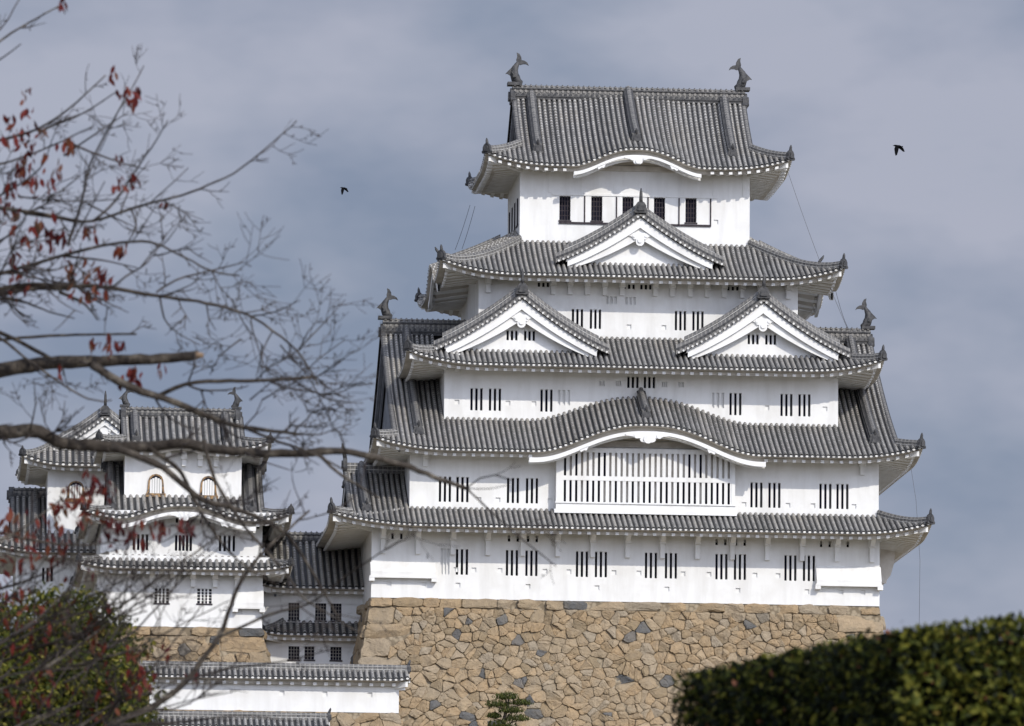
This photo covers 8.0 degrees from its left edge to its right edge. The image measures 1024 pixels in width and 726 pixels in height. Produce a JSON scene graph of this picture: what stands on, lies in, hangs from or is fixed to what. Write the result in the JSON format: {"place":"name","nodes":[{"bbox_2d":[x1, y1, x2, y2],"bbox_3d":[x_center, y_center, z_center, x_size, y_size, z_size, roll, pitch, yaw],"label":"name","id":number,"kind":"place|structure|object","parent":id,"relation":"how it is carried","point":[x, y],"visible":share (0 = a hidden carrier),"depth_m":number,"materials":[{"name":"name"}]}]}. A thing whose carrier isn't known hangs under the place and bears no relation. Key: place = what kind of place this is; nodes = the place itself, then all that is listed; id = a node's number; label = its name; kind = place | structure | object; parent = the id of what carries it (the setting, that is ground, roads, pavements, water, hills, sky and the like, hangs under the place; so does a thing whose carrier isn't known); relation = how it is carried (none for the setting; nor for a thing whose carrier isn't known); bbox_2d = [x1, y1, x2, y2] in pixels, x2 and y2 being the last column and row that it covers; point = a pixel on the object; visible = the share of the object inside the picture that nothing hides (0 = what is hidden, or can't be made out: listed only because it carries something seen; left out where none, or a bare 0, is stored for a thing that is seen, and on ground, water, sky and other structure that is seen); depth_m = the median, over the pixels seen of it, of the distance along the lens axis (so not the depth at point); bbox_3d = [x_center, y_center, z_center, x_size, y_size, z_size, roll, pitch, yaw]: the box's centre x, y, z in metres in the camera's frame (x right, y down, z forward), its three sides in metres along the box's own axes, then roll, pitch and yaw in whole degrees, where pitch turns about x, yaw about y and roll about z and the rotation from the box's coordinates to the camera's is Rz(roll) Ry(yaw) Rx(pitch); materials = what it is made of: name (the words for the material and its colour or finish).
{"place":"outdoors","nodes":[
{"label":"outdoors","id":0,"kind":"place"},
{"bbox_2d":[0,391,119,638],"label":"castle tower","id":1,"kind":"structure","parent":0,"point":[52,470],"depth_m":419.71,"materials":[{"name":"paint"}]},
{"bbox_2d":[24,569,37,576],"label":"window","id":2,"kind":"structure","parent":1,"relation":"in","point":[27,570],"depth_m":418.15,"materials":[{"name":"paint"}]},
{"bbox_2d":[42,567,52,581],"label":"window","id":3,"kind":"structure","parent":1,"relation":"in","point":[44,569],"depth_m":418.46,"materials":[{"name":"paint"}]},
{"bbox_2d":[65,481,85,501],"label":"bell window","id":4,"kind":"structure","parent":1,"relation":"in","point":[73,484],"depth_m":419.79,"materials":[{"name":"white"}]},
{"bbox_2d":[70,387,294,627],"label":"castle tower","id":5,"kind":"structure","parent":0,"point":[215,577],"depth_m":406.13,"materials":[{"name":"paint"}]},
{"bbox_2d":[133,534,147,549],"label":"window","id":6,"kind":"structure","parent":5,"relation":"in","point":[137,546],"depth_m":406.08,"materials":[{"name":"paint"}]},
{"bbox_2d":[146,474,165,496],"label":"bell window","id":7,"kind":"structure","parent":5,"relation":"in","point":[155,482],"depth_m":407.77,"materials":[{"name":"white"}]},
{"bbox_2d":[155,588,169,604],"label":"window","id":8,"kind":"structure","parent":5,"relation":"in","point":[157,601],"depth_m":405.68,"materials":[{"name":"paint"}]},
{"bbox_2d":[175,535,191,550],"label":"window","id":9,"kind":"structure","parent":5,"relation":"in","point":[177,542],"depth_m":406.28,"materials":[{"name":"paint"}]},
{"bbox_2d":[196,589,212,604],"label":"window","id":10,"kind":"structure","parent":5,"relation":"in","point":[201,593],"depth_m":405.78,"materials":[{"name":"paint"}]},
{"bbox_2d":[200,476,217,498],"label":"bell window","id":11,"kind":"structure","parent":5,"relation":"in","point":[208,487],"depth_m":407.97,"materials":[{"name":"white"}]},
{"bbox_2d":[219,535,234,550],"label":"window","id":12,"kind":"structure","parent":5,"relation":"in","point":[231,544],"depth_m":406.48,"materials":[{"name":"paint"}]},
{"bbox_2d":[262,531,395,663],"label":"corridor building","id":13,"kind":"structure","parent":0,"point":[331,568],"depth_m":409.17,"materials":[{"name":"paint"}]},
{"bbox_2d":[287,603,299,621],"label":"window","id":14,"kind":"structure","parent":13,"relation":"in","point":[293,615],"depth_m":409.47,"materials":[{"name":"paint"}]},
{"bbox_2d":[287,646,299,660],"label":"window","id":15,"kind":"structure","parent":13,"relation":"in","point":[292,650],"depth_m":409.07,"materials":[{"name":"paint"}]},
{"bbox_2d":[304,646,314,660],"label":"window","id":16,"kind":"structure","parent":13,"relation":"in","point":[308,651],"depth_m":409.17,"materials":[{"name":"paint"}]},
{"bbox_2d":[314,603,326,621],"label":"window","id":17,"kind":"structure","parent":13,"relation":"in","point":[318,614],"depth_m":409.67,"materials":[{"name":"paint"}]},
{"bbox_2d":[329,647,341,661],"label":"window","id":18,"kind":"structure","parent":13,"relation":"in","point":[336,657],"depth_m":409.27,"materials":[{"name":"paint"}]},
{"bbox_2d":[330,604,341,621],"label":"window","id":19,"kind":"structure","parent":13,"relation":"in","point":[338,607],"depth_m":409.67,"materials":[{"name":"paint"}]},
{"bbox_2d":[341,187,347,194],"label":"crow","id":20,"kind":"object","parent":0,"point":[343,189],"visible":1,"depth_m":249.97,"materials":[{"name":"black"}]},
{"bbox_2d":[0,0,1023,639],"label":"sky","id":21,"kind":"structure","parent":0,"point":[408,95],"materials":[{"name":"grey"}]},
{"bbox_2d":[893,145,904,155],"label":"crow","id":22,"kind":"object","parent":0,"point":[897,148],"visible":1,"depth_m":249.95,"materials":[{"name":"black"}]},
{"bbox_3d":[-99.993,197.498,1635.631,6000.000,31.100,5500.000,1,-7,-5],"label":"ground","id":23,"kind":"structure","parent":0,"visible":0},
{"bbox_2d":[0,580,167,725],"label":"leafy tree","id":24,"kind":"object","parent":23,"relation":"on","point":[45,686],"visible":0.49,"depth_m":49.73,"materials":[{"name":"green plant"}]},
{"bbox_2d":[82,626,270,703],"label":"stone rampart","id":25,"kind":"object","parent":23,"relation":"on","point":[254,648],"visible":0.14,"depth_m":405.20,"materials":[{"name":"beige stone"}]},
{"bbox_2d":[88,708,331,725],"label":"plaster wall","id":26,"kind":"structure","parent":23,"relation":"on","point":[314,719],"depth_m":387.06,"materials":[{"name":"tile"}]},
{"bbox_2d":[0,0,565,725],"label":"cherry tree","id":27,"kind":"object","parent":23,"relation":"on","point":[46,434],"visible":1,"depth_m":35.98,"materials":[{"name":"brown plant"}]},
{"bbox_2d":[173,709,401,725],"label":"stone footing","id":28,"kind":"object","parent":23,"relation":"on","point":[363,719],"visible":0.27,"depth_m":392.40,"materials":[{"name":"beige stone"}]},
{"bbox_2d":[140,660,410,712],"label":"plaster wall","id":29,"kind":"structure","parent":28,"relation":"on","point":[345,688],"depth_m":392.32,"materials":[{"name":"paint"}]},
{"bbox_2d":[483,690,533,725],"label":"pine tree","id":30,"kind":"object","parent":23,"relation":"on","point":[506,703],"visible":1,"depth_m":394.01,"materials":[{"name":"green plant"}]},
{"bbox_2d":[350,597,885,725],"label":"stone rampart","id":31,"kind":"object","parent":23,"relation":"on","point":[580,663],"visible":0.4,"depth_m":402.40,"materials":[{"name":"beige stone"}]},
{"bbox_2d":[316,53,934,615],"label":"castle keep","id":32,"kind":"structure","parent":31,"relation":"on","point":[640,375],"depth_m":406.94,"materials":[{"name":"paint"}]},
{"bbox_2d":[391,533,402,538],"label":"window","id":33,"kind":"structure","parent":32,"relation":"in","point":[400,536],"depth_m":403.12,"materials":[{"name":"paint"}]},
{"bbox_2d":[440,549,449,573],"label":"window","id":34,"kind":"structure","parent":32,"relation":"in","point":[445,553],"depth_m":403.22,"materials":[{"name":"paint"}]},
{"bbox_2d":[439,476,450,501],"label":"window","id":35,"kind":"structure","parent":32,"relation":"in","point":[444,489],"depth_m":404.00,"materials":[{"name":"paint"}]},
{"bbox_2d":[456,549,467,574],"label":"window","id":36,"kind":"structure","parent":32,"relation":"in","point":[461,554],"depth_m":403.22,"materials":[{"name":"paint"}]},
{"bbox_2d":[456,477,468,501],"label":"window","id":37,"kind":"structure","parent":32,"relation":"in","point":[462,495],"depth_m":404.20,"materials":[{"name":"paint"}]},
{"bbox_2d":[470,388,482,409],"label":"window","id":38,"kind":"structure","parent":32,"relation":"in","point":[476,394],"depth_m":407.07,"materials":[{"name":"paint"}]},
{"bbox_2d":[489,388,500,410],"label":"window","id":39,"kind":"structure","parent":32,"relation":"in","point":[494,393],"depth_m":406.97,"materials":[{"name":"paint"}]},
{"bbox_2d":[506,550,517,575],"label":"window","id":40,"kind":"structure","parent":32,"relation":"in","point":[511,555],"depth_m":403.56,"materials":[{"name":"paint"}]},
{"bbox_2d":[511,207,512,231],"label":"side window","id":41,"kind":"structure","parent":32,"relation":"in","point":[512,207],"depth_m":417.85,"materials":[{"name":"black"}]},
{"bbox_2d":[507,478,518,502],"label":"window","id":42,"kind":"structure","parent":32,"relation":"in","point":[512,489],"depth_m":404.40,"materials":[{"name":"paint"}]},
{"bbox_2d":[508,535,518,541],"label":"window","id":43,"kind":"structure","parent":32,"relation":"in","point":[513,538],"depth_m":403.61,"materials":[{"name":"paint"}]},
{"bbox_2d":[513,203,515,230],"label":"side window","id":44,"kind":"structure","parent":32,"relation":"in","point":[514,203],"depth_m":416.17,"materials":[{"name":"black"}]},
{"bbox_2d":[516,198,517,227],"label":"side window","id":45,"kind":"structure","parent":32,"relation":"in","point":[517,198],"depth_m":414.29,"materials":[{"name":"black"}]},
{"bbox_2d":[525,550,537,575],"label":"window","id":46,"kind":"structure","parent":32,"relation":"in","point":[531,556],"depth_m":403.71,"materials":[{"name":"paint"}]},
{"bbox_2d":[526,478,537,502],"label":"window","id":47,"kind":"structure","parent":32,"relation":"in","point":[531,483],"depth_m":404.45,"materials":[{"name":"paint"}]},
{"bbox_2d":[527,536,537,541],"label":"window","id":48,"kind":"structure","parent":32,"relation":"in","point":[531,538],"depth_m":403.66,"materials":[{"name":"paint"}]},
{"bbox_2d":[538,283,548,286],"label":"window","id":49,"kind":"structure","parent":32,"relation":"in","point":[539,284],"depth_m":410.37,"materials":[{"name":"paint"}]},
{"bbox_2d":[540,389,552,411],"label":"window","id":50,"kind":"structure","parent":32,"relation":"in","point":[546,395],"depth_m":407.37,"materials":[{"name":"paint"}]},
{"bbox_2d":[558,390,569,404],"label":"window","id":51,"kind":"structure","parent":32,"relation":"in","point":[563,395],"depth_m":407.27,"materials":[{"name":"paint"}]},
{"bbox_2d":[558,196,570,221],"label":"window","id":52,"kind":"structure","parent":32,"relation":"in","point":[565,201],"depth_m":413.38,"materials":[{"name":"paint"}]},
{"bbox_2d":[572,309,582,326],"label":"window","id":53,"kind":"structure","parent":32,"relation":"in","point":[577,314],"depth_m":410.27,"materials":[{"name":"paint"}]},
{"bbox_2d":[576,551,587,576],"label":"window","id":54,"kind":"structure","parent":32,"relation":"in","point":[581,556],"depth_m":403.86,"materials":[{"name":"paint"}]},
{"bbox_2d":[590,309,600,328],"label":"window","id":55,"kind":"structure","parent":32,"relation":"in","point":[595,314],"depth_m":410.37,"materials":[{"name":"paint"}]},
{"bbox_2d":[590,196,602,221],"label":"window","id":56,"kind":"structure","parent":32,"relation":"in","point":[596,202],"depth_m":413.58,"materials":[{"name":"paint"}]},
{"bbox_2d":[595,552,606,576],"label":"window","id":57,"kind":"structure","parent":32,"relation":"in","point":[600,557],"depth_m":403.95,"materials":[{"name":"paint"}]},
{"bbox_2d":[599,381,604,385],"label":"window","id":58,"kind":"structure","parent":32,"relation":"in","point":[601,383],"depth_m":407.57,"materials":[{"name":"paint"}]},
{"bbox_2d":[606,296,616,303],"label":"window","id":59,"kind":"structure","parent":32,"relation":"in","point":[609,300],"depth_m":410.37,"materials":[{"name":"paint"}]},
{"bbox_2d":[622,197,633,213],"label":"window","id":60,"kind":"structure","parent":32,"relation":"in","point":[628,202],"depth_m":413.79,"materials":[{"name":"paint"}]},
{"bbox_2d":[625,285,634,288],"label":"window","id":61,"kind":"structure","parent":32,"relation":"in","point":[627,286],"depth_m":410.72,"materials":[{"name":"paint"}]},
{"bbox_2d":[625,297,635,304],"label":"window","id":62,"kind":"structure","parent":32,"relation":"in","point":[628,300],"depth_m":410.47,"materials":[{"name":"paint"}]},
{"bbox_2d":[627,376,638,387],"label":"window","id":63,"kind":"structure","parent":32,"relation":"in","point":[632,382],"depth_m":407.87,"materials":[{"name":"paint"}]},
{"bbox_2d":[640,285,651,289],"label":"window","id":64,"kind":"structure","parent":32,"relation":"in","point":[649,287],"depth_m":410.87,"materials":[{"name":"paint"}]},
{"bbox_2d":[644,377,654,387],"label":"window","id":65,"kind":"structure","parent":32,"relation":"in","point":[649,382],"depth_m":408.07,"materials":[{"name":"paint"}]},
{"bbox_2d":[645,552,656,577],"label":"window","id":66,"kind":"structure","parent":32,"relation":"in","point":[650,558],"depth_m":404.10,"materials":[{"name":"paint"}]},
{"bbox_2d":[654,198,664,219],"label":"window","id":67,"kind":"structure","parent":32,"relation":"in","point":[659,203],"depth_m":413.89,"materials":[{"name":"paint"}]},
{"bbox_2d":[665,553,676,578],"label":"window","id":68,"kind":"structure","parent":32,"relation":"in","point":[670,558],"depth_m":404.30,"materials":[{"name":"paint"}]},
{"bbox_2d":[675,311,685,329],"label":"window","id":69,"kind":"structure","parent":32,"relation":"in","point":[680,316],"depth_m":410.77,"materials":[{"name":"paint"}]},
{"bbox_2d":[678,382,683,386],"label":"window","id":70,"kind":"structure","parent":32,"relation":"in","point":[680,384],"depth_m":407.97,"materials":[{"name":"paint"}]},
{"bbox_2d":[685,198,696,223],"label":"window","id":71,"kind":"structure","parent":32,"relation":"in","point":[691,203],"depth_m":413.99,"materials":[{"name":"paint"}]},
{"bbox_2d":[692,311,703,330],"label":"window","id":72,"kind":"structure","parent":32,"relation":"in","point":[697,316],"depth_m":410.77,"materials":[{"name":"paint"}]},
{"bbox_2d":[712,393,723,407],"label":"window","id":73,"kind":"structure","parent":32,"relation":"in","point":[717,398],"depth_m":407.97,"materials":[{"name":"paint"}]},
{"bbox_2d":[715,539,726,544],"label":"window","id":74,"kind":"structure","parent":32,"relation":"in","point":[720,541],"depth_m":404.50,"materials":[{"name":"paint"}]},
{"bbox_2d":[715,554,727,579],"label":"window","id":75,"kind":"structure","parent":32,"relation":"in","point":[721,560],"depth_m":404.60,"materials":[{"name":"paint"}]},
{"bbox_2d":[727,287,738,290],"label":"window","id":76,"kind":"structure","parent":32,"relation":"in","point":[729,288],"depth_m":411.07,"materials":[{"name":"paint"}]},
{"bbox_2d":[729,393,741,414],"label":"window","id":77,"kind":"structure","parent":32,"relation":"in","point":[735,399],"depth_m":408.27,"materials":[{"name":"paint"}]},
{"bbox_2d":[734,554,745,579],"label":"window","id":78,"kind":"structure","parent":32,"relation":"in","point":[740,559],"depth_m":404.50,"materials":[{"name":"paint"}]},
{"bbox_2d":[736,540,745,545],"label":"window","id":79,"kind":"structure","parent":32,"relation":"in","point":[739,542],"depth_m":404.60,"materials":[{"name":"paint"}]},
{"bbox_2d":[750,482,762,507],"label":"window","id":80,"kind":"structure","parent":32,"relation":"in","point":[756,488],"depth_m":405.59,"materials":[{"name":"paint"}]},
{"bbox_2d":[768,483,780,507],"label":"window","id":81,"kind":"structure","parent":32,"relation":"in","point":[774,489],"depth_m":405.68,"materials":[{"name":"paint"}]},
{"bbox_2d":[780,394,792,415],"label":"window","id":82,"kind":"structure","parent":32,"relation":"in","point":[786,400],"depth_m":408.47,"materials":[{"name":"paint"}]},
{"bbox_2d":[784,555,796,580],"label":"window","id":83,"kind":"structure","parent":32,"relation":"in","point":[790,561],"depth_m":404.89,"materials":[{"name":"paint"}]},
{"bbox_2d":[798,394,810,416],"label":"window","id":84,"kind":"structure","parent":32,"relation":"in","point":[804,400],"depth_m":408.57,"materials":[{"name":"paint"}]},
{"bbox_2d":[803,555,814,580],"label":"window","id":85,"kind":"structure","parent":32,"relation":"in","point":[809,563],"depth_m":404.79,"materials":[{"name":"paint"}]},
{"bbox_2d":[820,541,830,546],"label":"window","id":86,"kind":"structure","parent":32,"relation":"in","point":[824,543],"depth_m":404.99,"materials":[{"name":"paint"}]},
{"bbox_2d":[819,484,831,508],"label":"window","id":87,"kind":"structure","parent":32,"relation":"in","point":[825,490],"depth_m":405.88,"materials":[{"name":"paint"}]},
{"bbox_2d":[836,484,848,508],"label":"window","id":88,"kind":"structure","parent":32,"relation":"in","point":[842,490],"depth_m":405.98,"materials":[{"name":"paint"}]},
{"bbox_2d":[841,541,848,546],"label":"window","id":89,"kind":"structure","parent":32,"relation":"in","point":[843,544],"depth_m":405.09,"materials":[{"name":"paint"}]},
{"bbox_2d":[671,610,1023,725],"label":"hedge","id":90,"kind":"object","parent":23,"relation":"on","point":[939,674],"visible":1,"depth_m":26.26,"materials":[{"name":"green plant"}]}
]}

